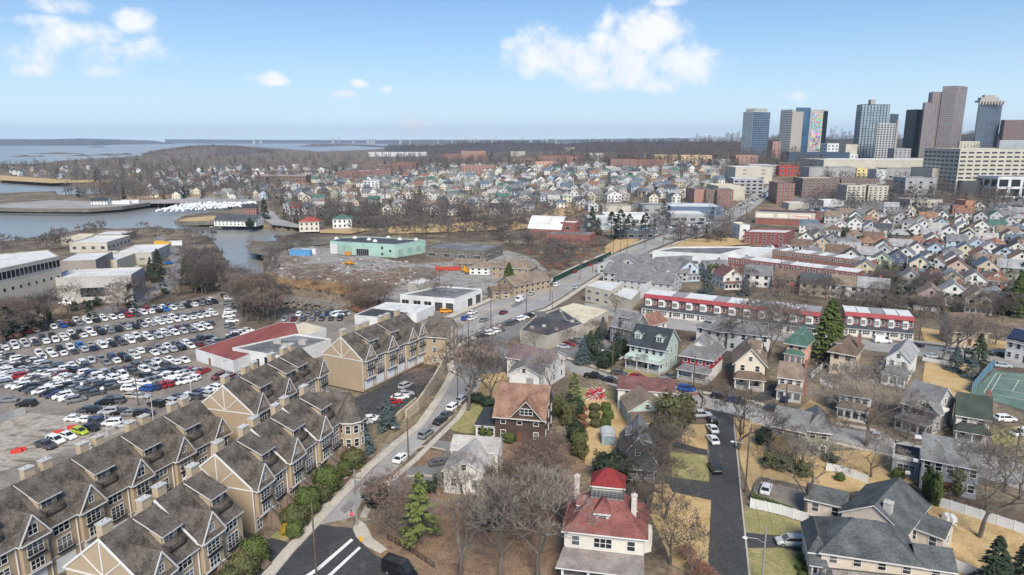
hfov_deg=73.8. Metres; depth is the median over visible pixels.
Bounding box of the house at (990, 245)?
[978,239,997,253]
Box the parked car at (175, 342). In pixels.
[171,340,180,345]
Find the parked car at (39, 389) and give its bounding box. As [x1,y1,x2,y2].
[31,385,51,394]
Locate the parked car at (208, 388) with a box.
[202,386,214,390]
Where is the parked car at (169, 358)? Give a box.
[162,355,173,360]
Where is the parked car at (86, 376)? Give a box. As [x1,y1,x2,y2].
[71,374,89,381]
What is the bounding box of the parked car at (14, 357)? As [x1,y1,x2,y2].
[9,354,23,360]
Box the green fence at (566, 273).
[553,252,610,281]
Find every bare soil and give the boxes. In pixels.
[274,263,395,293]
[275,252,308,263]
[381,266,448,279]
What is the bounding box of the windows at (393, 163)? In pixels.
[393,163,417,172]
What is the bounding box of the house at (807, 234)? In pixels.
[798,230,814,239]
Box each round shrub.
[214,564,248,574]
[223,551,260,574]
[237,534,271,562]
[278,502,310,526]
[284,520,303,539]
[293,485,321,513]
[308,482,332,504]
[310,463,342,491]
[337,459,352,477]
[340,445,365,469]
[502,432,515,443]
[588,402,600,410]
[589,410,600,418]
[589,418,600,427]
[599,417,611,426]
[601,401,611,410]
[602,409,614,418]
[795,563,803,570]
[797,553,804,560]
[798,570,806,574]
[834,471,845,481]
[890,467,906,479]
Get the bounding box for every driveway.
[255,538,288,574]
[354,367,445,425]
[388,452,450,490]
[429,439,450,448]
[665,477,710,499]
[673,441,707,455]
[746,532,801,550]
[754,384,777,400]
[812,352,825,371]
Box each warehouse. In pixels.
[330,236,425,257]
[425,242,502,259]
[665,203,721,215]
[666,210,705,221]
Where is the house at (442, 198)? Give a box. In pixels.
[435,196,449,206]
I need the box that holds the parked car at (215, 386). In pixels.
[206,382,220,390]
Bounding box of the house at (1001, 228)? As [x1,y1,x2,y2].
[995,225,1018,233]
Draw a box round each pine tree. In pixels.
[395,472,441,547]
[566,372,582,399]
[602,211,618,238]
[610,209,630,239]
[623,213,636,229]
[638,212,652,229]
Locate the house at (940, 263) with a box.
[926,253,946,272]
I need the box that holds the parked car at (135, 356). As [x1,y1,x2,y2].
[131,353,140,359]
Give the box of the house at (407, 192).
[405,189,413,198]
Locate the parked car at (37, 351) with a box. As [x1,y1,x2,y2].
[34,348,42,355]
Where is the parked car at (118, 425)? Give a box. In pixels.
[112,420,126,428]
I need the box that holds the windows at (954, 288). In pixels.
[945,287,961,297]
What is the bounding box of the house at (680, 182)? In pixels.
[673,178,685,186]
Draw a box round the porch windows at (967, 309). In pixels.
[965,307,992,313]
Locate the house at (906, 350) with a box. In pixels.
[881,338,919,387]
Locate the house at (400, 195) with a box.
[394,191,402,199]
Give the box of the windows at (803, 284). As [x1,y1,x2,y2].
[802,284,826,294]
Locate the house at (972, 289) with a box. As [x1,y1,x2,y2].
[961,284,993,315]
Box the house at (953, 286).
[938,278,965,306]
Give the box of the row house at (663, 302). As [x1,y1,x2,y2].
[654,290,675,317]
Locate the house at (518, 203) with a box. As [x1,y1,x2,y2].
[509,202,522,212]
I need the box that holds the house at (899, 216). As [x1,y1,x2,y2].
[893,211,907,224]
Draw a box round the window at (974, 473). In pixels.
[969,470,977,478]
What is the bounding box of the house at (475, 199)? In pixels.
[471,197,483,207]
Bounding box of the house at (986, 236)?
[974,231,998,241]
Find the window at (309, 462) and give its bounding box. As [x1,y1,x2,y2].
[306,456,313,471]
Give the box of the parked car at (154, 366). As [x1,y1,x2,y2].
[148,362,159,370]
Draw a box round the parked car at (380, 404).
[376,402,395,409]
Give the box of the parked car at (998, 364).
[994,361,1012,368]
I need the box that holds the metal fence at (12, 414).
[0,407,25,422]
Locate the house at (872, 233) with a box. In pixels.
[863,230,884,238]
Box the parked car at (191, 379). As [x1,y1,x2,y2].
[183,376,194,382]
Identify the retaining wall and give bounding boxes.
[384,397,416,430]
[405,352,446,418]
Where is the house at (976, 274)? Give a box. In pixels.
[961,267,987,288]
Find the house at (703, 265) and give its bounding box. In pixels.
[698,258,728,280]
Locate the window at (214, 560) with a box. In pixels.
[209,551,220,568]
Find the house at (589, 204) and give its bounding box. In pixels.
[585,200,597,211]
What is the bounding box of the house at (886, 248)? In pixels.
[878,242,893,253]
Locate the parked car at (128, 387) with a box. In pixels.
[120,383,139,391]
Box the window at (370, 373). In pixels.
[368,370,373,377]
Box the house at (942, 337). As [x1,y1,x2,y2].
[938,312,990,345]
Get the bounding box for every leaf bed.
[367,496,563,574]
[500,430,588,500]
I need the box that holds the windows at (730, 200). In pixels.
[715,192,731,204]
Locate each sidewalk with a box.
[261,360,454,574]
[353,519,386,552]
[360,379,481,517]
[445,209,724,316]
[458,231,710,346]
[566,357,875,430]
[749,420,892,455]
[844,335,1005,351]
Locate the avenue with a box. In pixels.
[454,185,768,339]
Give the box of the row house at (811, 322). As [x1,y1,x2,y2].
[802,304,822,334]
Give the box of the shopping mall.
[799,158,923,168]
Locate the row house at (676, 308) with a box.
[668,291,689,318]
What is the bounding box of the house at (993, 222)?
[986,219,1006,232]
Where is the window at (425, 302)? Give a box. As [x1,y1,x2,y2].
[424,301,431,304]
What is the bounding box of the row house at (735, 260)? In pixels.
[730,254,744,271]
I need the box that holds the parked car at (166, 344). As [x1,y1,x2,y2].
[162,342,171,347]
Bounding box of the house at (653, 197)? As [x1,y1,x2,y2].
[645,192,657,202]
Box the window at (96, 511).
[86,506,101,524]
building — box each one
[354,307,414,325]
[373,302,433,322]
[490,259,538,276]
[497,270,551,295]
[559,303,608,334]
[585,215,610,229]
[585,280,622,306]
[600,204,630,211]
[602,212,649,224]
[613,287,640,310]
[614,227,654,239]
[638,203,670,213]
[652,246,749,270]
[706,183,745,200]
[725,166,772,183]
[728,177,763,193]
[731,222,749,239]
[742,164,777,174]
[749,247,774,258]
[781,201,808,209]
[816,199,844,205]
[867,169,886,184]
[897,198,942,206]
[977,175,1023,197]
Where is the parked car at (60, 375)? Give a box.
[57,372,73,378]
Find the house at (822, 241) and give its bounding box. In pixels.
[813,235,830,251]
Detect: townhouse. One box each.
[0,486,52,574]
[0,529,18,574]
[9,464,79,574]
[36,456,107,551]
[62,517,179,574]
[67,440,130,528]
[90,433,155,517]
[118,419,173,490]
[128,494,199,574]
[134,481,230,574]
[137,413,196,486]
[161,401,211,464]
[177,395,232,454]
[180,462,270,568]
[183,438,284,533]
[202,373,270,443]
[234,423,295,510]
[235,414,313,494]
[238,364,279,416]
[248,360,296,401]
[265,351,305,398]
[268,402,322,482]
[278,346,316,392]
[278,394,348,474]
[286,342,330,391]
[297,383,349,460]
[321,328,377,391]
[353,322,385,385]
[362,320,398,380]
[376,314,405,375]
[384,312,418,370]
[393,309,427,365]
[423,316,458,364]
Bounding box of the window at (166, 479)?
[161,477,169,488]
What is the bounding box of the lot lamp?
[101,406,107,435]
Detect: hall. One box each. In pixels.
[528,215,568,238]
[544,231,595,243]
[776,165,798,175]
[940,203,966,213]
[955,199,975,213]
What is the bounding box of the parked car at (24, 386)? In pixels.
[17,382,38,391]
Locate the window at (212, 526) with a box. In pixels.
[209,522,214,531]
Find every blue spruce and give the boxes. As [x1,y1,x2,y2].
[364,421,376,456]
[376,394,400,433]
[573,339,592,364]
[583,335,591,358]
[598,317,608,338]
[611,320,622,342]
[698,268,715,294]
[738,275,751,296]
[944,346,966,372]
[961,353,981,380]
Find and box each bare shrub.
[674,543,697,559]
[686,554,709,574]
[689,563,720,574]
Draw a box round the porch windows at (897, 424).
[895,418,931,434]
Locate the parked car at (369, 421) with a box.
[364,418,373,424]
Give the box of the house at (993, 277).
[982,270,1008,289]
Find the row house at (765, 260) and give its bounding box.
[759,258,775,265]
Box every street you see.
[259,211,298,227]
[320,372,473,524]
[565,360,1023,489]
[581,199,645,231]
[585,303,1023,367]
[707,409,747,574]
[825,213,916,231]
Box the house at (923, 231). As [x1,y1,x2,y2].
[919,228,941,237]
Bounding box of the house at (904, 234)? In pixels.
[888,227,909,238]
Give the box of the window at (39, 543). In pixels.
[26,538,44,558]
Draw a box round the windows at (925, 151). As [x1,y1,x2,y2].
[923,151,1023,190]
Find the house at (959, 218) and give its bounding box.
[953,214,968,227]
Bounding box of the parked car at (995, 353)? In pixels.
[989,350,1004,356]
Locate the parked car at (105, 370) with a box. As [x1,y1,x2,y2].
[99,368,110,372]
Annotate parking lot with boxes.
[271,300,467,343]
[475,320,526,348]
[553,336,623,363]
[612,214,738,233]
[794,198,931,214]
[916,198,1023,215]
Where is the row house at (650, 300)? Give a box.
[641,288,663,313]
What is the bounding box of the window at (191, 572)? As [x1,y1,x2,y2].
[183,567,194,574]
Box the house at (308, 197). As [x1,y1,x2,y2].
[302,192,312,202]
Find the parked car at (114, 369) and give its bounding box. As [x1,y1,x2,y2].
[109,366,120,372]
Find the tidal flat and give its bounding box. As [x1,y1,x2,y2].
[245,238,334,255]
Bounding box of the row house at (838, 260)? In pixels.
[834,254,849,266]
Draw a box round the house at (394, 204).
[390,203,399,214]
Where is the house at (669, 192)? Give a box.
[665,191,679,200]
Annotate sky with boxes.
[0,0,1023,141]
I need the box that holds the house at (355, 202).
[349,197,358,205]
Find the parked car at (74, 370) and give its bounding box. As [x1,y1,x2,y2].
[70,366,84,373]
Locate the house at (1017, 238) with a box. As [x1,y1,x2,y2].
[1008,235,1023,245]
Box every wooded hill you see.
[143,145,280,155]
[300,144,383,147]
[385,142,547,153]
[544,134,998,152]
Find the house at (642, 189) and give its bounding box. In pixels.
[634,187,644,196]
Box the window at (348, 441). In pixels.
[346,439,351,447]
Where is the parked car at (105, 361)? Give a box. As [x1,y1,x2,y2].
[101,358,111,365]
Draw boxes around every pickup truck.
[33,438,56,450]
[584,371,603,379]
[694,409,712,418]
[1009,427,1023,436]
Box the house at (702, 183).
[700,179,711,186]
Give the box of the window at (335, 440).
[332,434,338,448]
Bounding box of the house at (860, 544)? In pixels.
[809,516,924,574]
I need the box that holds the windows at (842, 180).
[842,180,875,183]
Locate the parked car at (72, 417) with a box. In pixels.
[63,413,81,421]
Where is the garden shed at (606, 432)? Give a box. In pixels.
[600,425,616,444]
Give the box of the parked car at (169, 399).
[164,396,177,402]
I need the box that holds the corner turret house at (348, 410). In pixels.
[314,391,365,452]
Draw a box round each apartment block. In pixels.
[250,170,317,174]
[254,175,310,184]
[335,171,353,178]
[350,161,385,166]
[353,170,371,178]
[357,165,390,169]
[363,180,381,188]
[369,152,375,156]
[371,170,392,177]
[392,162,417,172]
[442,154,461,160]
[461,151,477,159]
[462,165,495,173]
[478,151,485,156]
[510,151,525,155]
[513,158,536,164]
[534,161,557,165]
[538,156,583,163]
[608,159,636,166]
[637,159,664,168]
[652,155,676,163]
[678,155,711,164]
[685,187,704,202]
[699,188,716,203]
[708,159,729,168]
[712,188,733,205]
[730,155,757,165]
[767,141,780,158]
[768,181,794,203]
[793,177,839,196]
[820,143,838,151]
[835,177,876,183]
[836,184,865,201]
[838,144,857,153]
[850,154,857,157]
[856,168,874,177]
[862,184,888,200]
[887,148,910,157]
[893,176,936,194]
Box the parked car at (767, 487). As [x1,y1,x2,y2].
[759,482,772,495]
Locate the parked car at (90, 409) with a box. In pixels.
[85,405,104,414]
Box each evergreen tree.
[68,301,78,311]
[78,299,91,308]
[91,295,102,306]
[144,267,153,278]
[149,270,161,282]
[189,277,204,289]
[244,218,255,227]
[360,480,391,508]
[420,479,436,494]
[432,471,443,485]
[466,392,483,404]
[469,494,509,532]
[480,395,494,406]
[552,393,565,417]
[559,397,577,426]
[564,415,585,445]
[567,394,585,417]
[570,426,589,459]
[591,447,633,482]
[596,351,611,369]
[604,346,613,367]
[605,345,617,365]
[609,341,625,356]
[611,342,621,360]
[615,337,628,355]
[620,336,629,352]
[650,388,689,436]
[674,390,697,424]
[702,260,718,278]
[754,426,771,446]
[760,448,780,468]
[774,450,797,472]
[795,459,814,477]
[821,452,840,463]
[841,226,849,235]
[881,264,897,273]
[906,229,913,236]
[944,468,967,496]
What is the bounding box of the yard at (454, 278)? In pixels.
[268,246,548,304]
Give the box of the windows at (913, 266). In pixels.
[907,260,926,268]
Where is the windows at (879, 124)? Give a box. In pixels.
[874,124,894,157]
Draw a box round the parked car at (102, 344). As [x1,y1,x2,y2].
[98,341,107,348]
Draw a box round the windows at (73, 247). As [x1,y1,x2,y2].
[72,239,129,249]
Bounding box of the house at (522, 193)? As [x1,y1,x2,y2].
[517,191,529,198]
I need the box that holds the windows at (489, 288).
[489,288,507,297]
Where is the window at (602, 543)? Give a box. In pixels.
[593,537,611,549]
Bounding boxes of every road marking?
[306,539,352,574]
[328,547,359,574]
[461,236,673,323]
[673,321,1010,360]
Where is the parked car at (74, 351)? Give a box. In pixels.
[69,348,78,353]
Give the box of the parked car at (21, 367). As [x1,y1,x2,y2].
[15,365,26,370]
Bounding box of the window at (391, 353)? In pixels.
[389,350,395,358]
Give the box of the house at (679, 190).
[672,188,683,197]
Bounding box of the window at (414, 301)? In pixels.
[413,300,420,303]
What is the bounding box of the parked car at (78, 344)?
[75,341,84,348]
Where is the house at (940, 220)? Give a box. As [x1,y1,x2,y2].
[933,217,947,222]
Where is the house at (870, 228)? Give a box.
[863,226,879,231]
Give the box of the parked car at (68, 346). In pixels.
[65,343,74,350]
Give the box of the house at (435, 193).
[431,190,441,197]
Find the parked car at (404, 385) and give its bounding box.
[398,381,413,389]
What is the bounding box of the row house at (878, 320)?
[868,307,885,336]
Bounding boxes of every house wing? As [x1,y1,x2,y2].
[441,438,494,494]
[507,355,544,384]
[800,516,828,574]
[804,482,849,516]
[805,405,833,456]
[908,542,958,574]
[912,510,956,546]
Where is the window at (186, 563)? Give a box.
[178,555,192,573]
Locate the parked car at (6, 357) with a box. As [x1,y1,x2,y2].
[3,354,16,359]
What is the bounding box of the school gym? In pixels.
[0,250,61,316]
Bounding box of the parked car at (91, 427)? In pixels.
[82,422,100,432]
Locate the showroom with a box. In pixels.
[232,334,330,365]
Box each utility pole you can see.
[134,371,138,405]
[311,503,317,574]
[347,469,360,525]
[391,417,408,459]
[457,368,458,410]
[526,280,527,312]
[602,342,614,375]
[693,355,695,386]
[730,428,750,492]
[742,380,747,434]
[742,526,766,574]
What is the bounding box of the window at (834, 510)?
[830,506,838,516]
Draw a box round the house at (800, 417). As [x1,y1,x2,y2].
[770,405,812,457]
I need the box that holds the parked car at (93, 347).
[89,345,97,350]
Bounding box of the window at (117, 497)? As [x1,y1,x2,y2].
[108,491,122,506]
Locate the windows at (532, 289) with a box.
[499,280,548,293]
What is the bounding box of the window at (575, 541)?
[571,534,579,545]
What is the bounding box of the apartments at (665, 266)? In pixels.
[640,258,695,281]
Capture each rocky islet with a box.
[10,155,33,156]
[35,152,80,153]
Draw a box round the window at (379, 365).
[377,361,382,371]
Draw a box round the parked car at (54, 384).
[50,381,64,387]
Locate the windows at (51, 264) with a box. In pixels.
[0,259,59,291]
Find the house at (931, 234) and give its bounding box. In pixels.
[922,231,942,239]
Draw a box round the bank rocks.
[271,297,351,310]
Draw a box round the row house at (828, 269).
[823,265,838,273]
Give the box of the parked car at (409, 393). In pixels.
[396,389,414,395]
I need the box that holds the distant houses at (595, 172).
[9,160,724,199]
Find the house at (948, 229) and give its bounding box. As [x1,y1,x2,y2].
[941,224,956,239]
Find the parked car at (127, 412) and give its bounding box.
[120,409,134,416]
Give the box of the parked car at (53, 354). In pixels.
[48,351,58,357]
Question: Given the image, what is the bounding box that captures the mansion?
[555,468,651,574]
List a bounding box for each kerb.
[274,363,455,574]
[353,380,473,516]
[410,445,450,454]
[733,424,749,574]
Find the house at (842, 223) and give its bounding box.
[832,218,847,227]
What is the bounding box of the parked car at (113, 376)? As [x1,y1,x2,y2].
[105,373,118,379]
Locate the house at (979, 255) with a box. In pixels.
[974,253,1003,262]
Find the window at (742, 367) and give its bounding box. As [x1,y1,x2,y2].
[740,364,744,370]
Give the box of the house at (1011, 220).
[1001,214,1017,225]
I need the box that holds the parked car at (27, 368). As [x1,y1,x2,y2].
[25,365,42,370]
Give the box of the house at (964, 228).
[958,224,976,232]
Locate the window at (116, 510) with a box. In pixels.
[111,502,124,521]
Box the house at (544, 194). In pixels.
[539,191,551,200]
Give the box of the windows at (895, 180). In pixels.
[894,180,932,192]
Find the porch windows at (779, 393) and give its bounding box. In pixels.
[777,391,801,400]
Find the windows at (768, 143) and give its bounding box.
[767,143,779,157]
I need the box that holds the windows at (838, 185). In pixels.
[837,185,864,200]
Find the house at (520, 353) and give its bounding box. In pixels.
[505,343,566,384]
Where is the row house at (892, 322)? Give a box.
[882,308,899,338]
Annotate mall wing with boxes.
[800,166,855,176]
[876,167,910,179]
[910,167,939,189]
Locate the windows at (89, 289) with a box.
[79,280,140,296]
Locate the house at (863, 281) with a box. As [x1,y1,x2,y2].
[856,276,890,300]
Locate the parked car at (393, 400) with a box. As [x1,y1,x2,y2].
[390,397,402,403]
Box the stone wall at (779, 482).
[752,477,805,492]
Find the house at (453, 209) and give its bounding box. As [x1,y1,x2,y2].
[447,204,457,214]
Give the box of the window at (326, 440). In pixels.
[322,435,329,448]
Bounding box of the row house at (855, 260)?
[851,256,864,267]
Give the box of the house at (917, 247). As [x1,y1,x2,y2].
[908,240,925,254]
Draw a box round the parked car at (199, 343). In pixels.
[194,341,203,346]
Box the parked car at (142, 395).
[130,392,149,398]
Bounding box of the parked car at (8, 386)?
[4,380,21,388]
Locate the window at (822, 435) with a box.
[821,434,827,440]
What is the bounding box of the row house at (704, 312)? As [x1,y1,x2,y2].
[696,294,716,321]
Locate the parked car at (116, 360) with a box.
[111,357,121,363]
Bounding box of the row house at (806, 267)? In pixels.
[801,262,816,272]
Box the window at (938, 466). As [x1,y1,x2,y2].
[934,463,942,471]
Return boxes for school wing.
[55,267,146,304]
[60,251,112,271]
[61,233,100,244]
[69,235,130,252]
[92,231,135,239]
[110,250,142,267]
[113,244,170,264]
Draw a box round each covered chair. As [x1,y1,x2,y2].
[941,512,949,520]
[948,513,957,522]
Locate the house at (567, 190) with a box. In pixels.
[561,186,571,193]
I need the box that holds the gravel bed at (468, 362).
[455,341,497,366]
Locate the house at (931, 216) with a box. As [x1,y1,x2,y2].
[918,211,937,221]
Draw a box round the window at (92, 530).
[89,525,95,537]
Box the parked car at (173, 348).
[167,345,177,352]
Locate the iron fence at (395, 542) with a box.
[387,533,432,566]
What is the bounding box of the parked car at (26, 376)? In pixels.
[18,373,37,380]
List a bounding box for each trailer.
[112,201,131,203]
[121,200,140,202]
[170,240,182,245]
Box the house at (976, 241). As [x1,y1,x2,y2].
[966,236,982,247]
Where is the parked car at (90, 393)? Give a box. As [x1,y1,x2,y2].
[84,389,105,396]
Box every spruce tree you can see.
[146,257,155,269]
[151,248,165,273]
[178,259,189,284]
[260,198,271,218]
[583,330,597,360]
[586,206,598,234]
[591,327,605,357]
[594,217,601,232]
[965,333,989,367]
[967,535,1014,574]
[1010,543,1023,574]
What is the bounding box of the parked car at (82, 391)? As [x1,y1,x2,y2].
[77,386,98,395]
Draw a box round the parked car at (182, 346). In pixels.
[176,343,186,350]
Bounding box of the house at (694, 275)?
[677,258,700,281]
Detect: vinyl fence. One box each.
[749,497,812,520]
[812,357,829,376]
[820,378,839,387]
[826,462,868,482]
[895,304,939,311]
[922,357,952,364]
[933,497,1023,533]
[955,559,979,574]
[983,453,1022,471]
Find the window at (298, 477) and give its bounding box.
[295,471,301,484]
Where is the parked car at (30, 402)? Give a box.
[14,398,37,407]
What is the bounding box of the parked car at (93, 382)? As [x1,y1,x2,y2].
[90,378,104,386]
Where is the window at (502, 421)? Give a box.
[500,418,505,423]
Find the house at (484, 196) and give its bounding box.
[474,194,487,204]
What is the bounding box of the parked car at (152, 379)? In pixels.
[142,376,157,383]
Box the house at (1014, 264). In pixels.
[996,256,1023,279]
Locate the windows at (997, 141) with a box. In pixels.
[997,141,1023,146]
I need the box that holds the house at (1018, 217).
[1011,212,1023,222]
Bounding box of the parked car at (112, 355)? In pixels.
[106,352,116,359]
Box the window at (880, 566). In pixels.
[877,563,886,571]
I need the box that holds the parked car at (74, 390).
[71,386,84,393]
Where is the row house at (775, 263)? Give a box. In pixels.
[769,259,785,275]
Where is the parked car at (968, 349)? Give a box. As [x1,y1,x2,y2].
[966,348,984,352]
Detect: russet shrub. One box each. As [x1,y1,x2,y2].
[577,413,587,419]
[580,420,589,426]
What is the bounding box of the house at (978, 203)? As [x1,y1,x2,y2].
[975,200,985,211]
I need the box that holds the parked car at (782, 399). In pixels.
[780,395,788,402]
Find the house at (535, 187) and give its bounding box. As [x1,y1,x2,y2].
[525,185,537,190]
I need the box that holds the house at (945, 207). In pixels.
[932,204,949,212]
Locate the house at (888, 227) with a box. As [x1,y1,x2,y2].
[873,221,892,237]
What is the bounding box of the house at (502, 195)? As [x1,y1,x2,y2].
[496,193,508,202]
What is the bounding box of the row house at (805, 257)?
[802,250,817,262]
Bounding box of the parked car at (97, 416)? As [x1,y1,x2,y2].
[87,415,108,422]
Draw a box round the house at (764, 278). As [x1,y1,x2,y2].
[743,263,773,287]
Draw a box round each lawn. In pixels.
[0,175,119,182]
[179,216,215,220]
[271,531,288,540]
[309,513,316,521]
[320,228,366,233]
[331,482,344,495]
[400,483,491,508]
[415,449,441,466]
[450,393,494,432]
[478,372,508,398]
[577,387,617,398]
[585,399,626,466]
[604,239,638,253]
[623,369,658,377]
[650,484,710,574]
[668,238,749,247]
[670,452,708,481]
[682,424,706,448]
[734,417,918,491]
[744,508,802,534]
[748,548,804,574]
[799,400,849,422]
[921,327,1006,349]
[923,362,979,395]
[928,502,1023,574]
[990,425,1023,462]
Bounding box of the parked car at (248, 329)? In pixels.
[242,327,253,331]
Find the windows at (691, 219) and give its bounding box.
[666,215,703,220]
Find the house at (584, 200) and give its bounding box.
[579,198,589,208]
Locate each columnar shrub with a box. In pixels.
[45,307,52,320]
[479,425,484,435]
[486,427,491,436]
[921,464,931,495]
[924,465,935,498]
[929,470,939,500]
[931,472,945,506]
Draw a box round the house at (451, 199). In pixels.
[449,194,461,203]
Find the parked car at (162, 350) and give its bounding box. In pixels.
[158,346,168,354]
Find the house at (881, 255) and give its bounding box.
[871,250,892,269]
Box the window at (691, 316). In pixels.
[686,314,693,318]
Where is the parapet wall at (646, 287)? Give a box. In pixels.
[639,270,669,298]
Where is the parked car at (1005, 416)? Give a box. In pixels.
[993,413,1017,422]
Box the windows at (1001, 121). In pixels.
[998,121,1023,139]
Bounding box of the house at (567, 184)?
[560,182,571,186]
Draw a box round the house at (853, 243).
[837,240,860,246]
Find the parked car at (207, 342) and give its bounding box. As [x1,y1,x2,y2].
[202,339,211,345]
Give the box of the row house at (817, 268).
[811,264,828,272]
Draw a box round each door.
[32,566,47,574]
[56,549,76,573]
[84,536,96,547]
[113,519,127,528]
[214,355,222,368]
[330,243,337,253]
[337,244,344,253]
[344,244,351,254]
[365,377,372,388]
[376,372,383,383]
[387,367,394,378]
[397,249,402,256]
[398,362,404,372]
[408,358,414,367]
[417,354,423,363]
[435,302,442,310]
[446,303,453,311]
[460,300,465,309]
[467,298,472,306]
[476,293,480,302]
[517,432,521,440]
[604,437,608,444]
[944,481,950,492]
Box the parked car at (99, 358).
[96,355,105,361]
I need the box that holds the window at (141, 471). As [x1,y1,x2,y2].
[137,465,144,477]
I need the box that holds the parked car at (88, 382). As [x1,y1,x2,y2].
[86,379,97,385]
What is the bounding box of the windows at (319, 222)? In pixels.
[300,222,320,229]
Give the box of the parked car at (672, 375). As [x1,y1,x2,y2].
[664,372,680,378]
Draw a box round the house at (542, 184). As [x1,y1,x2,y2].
[539,181,545,188]
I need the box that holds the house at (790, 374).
[775,360,808,402]
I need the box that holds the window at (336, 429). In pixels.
[331,425,338,435]
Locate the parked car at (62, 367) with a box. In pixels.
[58,364,70,369]
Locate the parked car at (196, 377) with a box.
[188,373,201,381]
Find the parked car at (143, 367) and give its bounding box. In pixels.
[138,364,150,371]
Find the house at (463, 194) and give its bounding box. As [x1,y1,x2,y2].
[458,189,467,198]
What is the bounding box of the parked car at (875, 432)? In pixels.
[872,430,881,440]
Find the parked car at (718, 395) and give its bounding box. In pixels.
[710,390,726,398]
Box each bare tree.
[0,296,24,330]
[0,297,44,326]
[0,304,26,340]
[0,305,26,336]
[0,307,37,339]
[0,314,26,341]
[1,296,31,336]
[2,299,49,320]
[15,294,56,319]
[17,300,50,321]
[21,287,64,326]
[26,291,56,321]
[40,280,85,318]
[41,302,70,325]
[65,303,87,318]
[88,288,114,310]
[98,287,130,311]
[100,296,123,313]
[103,275,138,307]
[111,279,143,305]
[130,273,160,303]
[130,284,158,301]
[163,265,193,291]
[164,276,191,296]
[179,259,207,274]
[180,257,213,268]
[183,273,205,291]
[184,255,226,271]
[184,264,215,294]
[184,278,205,294]
[189,272,215,292]
[191,271,213,294]
[192,262,220,292]
[196,260,229,286]
[200,254,228,284]
[200,263,225,289]
[202,259,231,281]
[203,254,227,265]
[214,271,264,316]
[215,278,249,307]
[216,262,257,281]
[216,264,257,280]
[218,266,250,279]
[223,287,241,314]
[224,277,249,308]
[224,288,262,321]
[226,291,263,321]
[229,276,271,312]
[229,289,284,323]
[232,272,278,310]
[234,268,276,281]
[235,274,271,311]
[236,286,276,317]
[238,273,277,306]
[238,287,284,325]
[243,279,279,318]
[244,281,292,316]
[254,289,297,320]
[258,280,293,317]
[286,267,304,279]
[309,270,326,288]
[331,275,350,289]
[339,275,362,289]
[344,279,368,291]
[345,292,364,311]
[347,280,372,304]
[351,464,418,526]
[353,289,378,308]
[354,294,374,307]
[357,287,379,304]
[361,295,379,307]
[363,281,383,299]
[363,282,389,304]
[367,495,425,542]
[375,285,391,302]
[377,283,402,301]
[399,368,439,396]
[404,267,439,289]
[421,333,505,410]
[425,467,521,574]
[429,281,451,292]
[429,444,492,496]
[447,470,561,574]
[458,352,520,405]
[462,326,503,375]
[466,462,602,574]
[477,334,528,372]
[480,322,505,337]
[480,465,520,491]
[484,455,540,498]
[487,477,535,511]
[492,495,554,538]
[507,437,556,463]
[513,453,569,506]
[517,350,570,390]
[522,327,545,346]
[528,430,571,465]
[529,450,578,480]
[537,479,581,519]
[545,319,570,337]
[561,329,582,349]
[582,317,610,336]
[606,293,624,311]
[609,420,668,475]
[610,438,672,497]
[615,324,634,339]
[619,447,685,504]
[623,421,689,473]
[626,353,648,370]
[628,453,708,519]
[636,494,701,565]
[644,423,691,466]
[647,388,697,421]
[649,411,696,452]
[661,517,727,574]
[692,373,715,393]
[696,382,793,450]
[708,320,738,341]
[716,388,765,431]
[721,310,769,335]
[727,285,811,375]
[733,281,758,297]
[735,265,759,279]
[747,433,857,511]
[748,317,781,335]
[763,429,808,451]
[769,423,827,460]
[773,274,796,297]
[773,303,803,331]
[774,322,798,340]
[775,282,791,299]
[789,286,809,303]
[797,277,817,292]
[798,356,929,446]
[799,288,812,302]
[804,279,826,299]
[807,289,825,305]
[810,408,855,435]
[812,275,837,299]
[818,276,842,297]
[824,289,838,300]
[828,291,854,308]
[832,285,845,295]
[833,288,859,302]
[833,295,851,311]
[836,293,869,305]
[846,432,912,476]
[850,292,880,307]
[852,290,880,306]
[853,285,881,304]
[861,289,881,304]
[867,278,897,301]
[872,411,923,445]
[873,270,893,277]
[875,270,899,283]
[877,267,910,284]
[877,296,905,309]
[878,282,905,306]
[881,293,907,307]
[883,401,932,439]
[888,297,906,308]
[890,289,917,307]
[890,296,908,308]
[896,272,922,293]
[896,303,912,311]
[903,295,922,309]
[905,278,925,291]
[909,295,935,317]
[912,292,941,319]
[914,271,943,286]
[914,412,947,433]
[915,271,943,283]
[923,298,946,314]
[924,271,949,284]
[926,310,983,359]
[927,431,1023,537]
[930,290,960,312]
[933,291,957,313]
[934,297,956,317]
[937,297,961,311]
[940,268,971,281]
[941,294,970,311]
[941,312,996,348]
[948,327,994,359]
[959,293,990,312]
[961,280,974,287]
[963,313,1002,347]
[963,415,1023,464]
[970,303,996,314]
[971,289,999,312]
[971,301,995,311]
[972,298,995,311]
[976,289,1005,315]
[977,281,1009,290]
[979,282,996,288]
[983,438,1023,499]
[984,445,1023,492]
[986,317,1013,344]
[987,290,1007,312]
[990,298,1020,318]
[991,279,1018,291]
[992,301,1011,316]
[998,279,1019,306]
[1000,291,1023,316]
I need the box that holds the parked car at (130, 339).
[126,336,135,343]
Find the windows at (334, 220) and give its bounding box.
[334,220,349,226]
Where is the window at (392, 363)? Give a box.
[390,360,394,366]
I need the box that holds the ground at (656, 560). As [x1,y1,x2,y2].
[0,142,1023,574]
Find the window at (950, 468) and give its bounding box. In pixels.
[946,465,953,473]
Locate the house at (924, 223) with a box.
[917,219,928,227]
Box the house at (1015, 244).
[1004,239,1023,250]

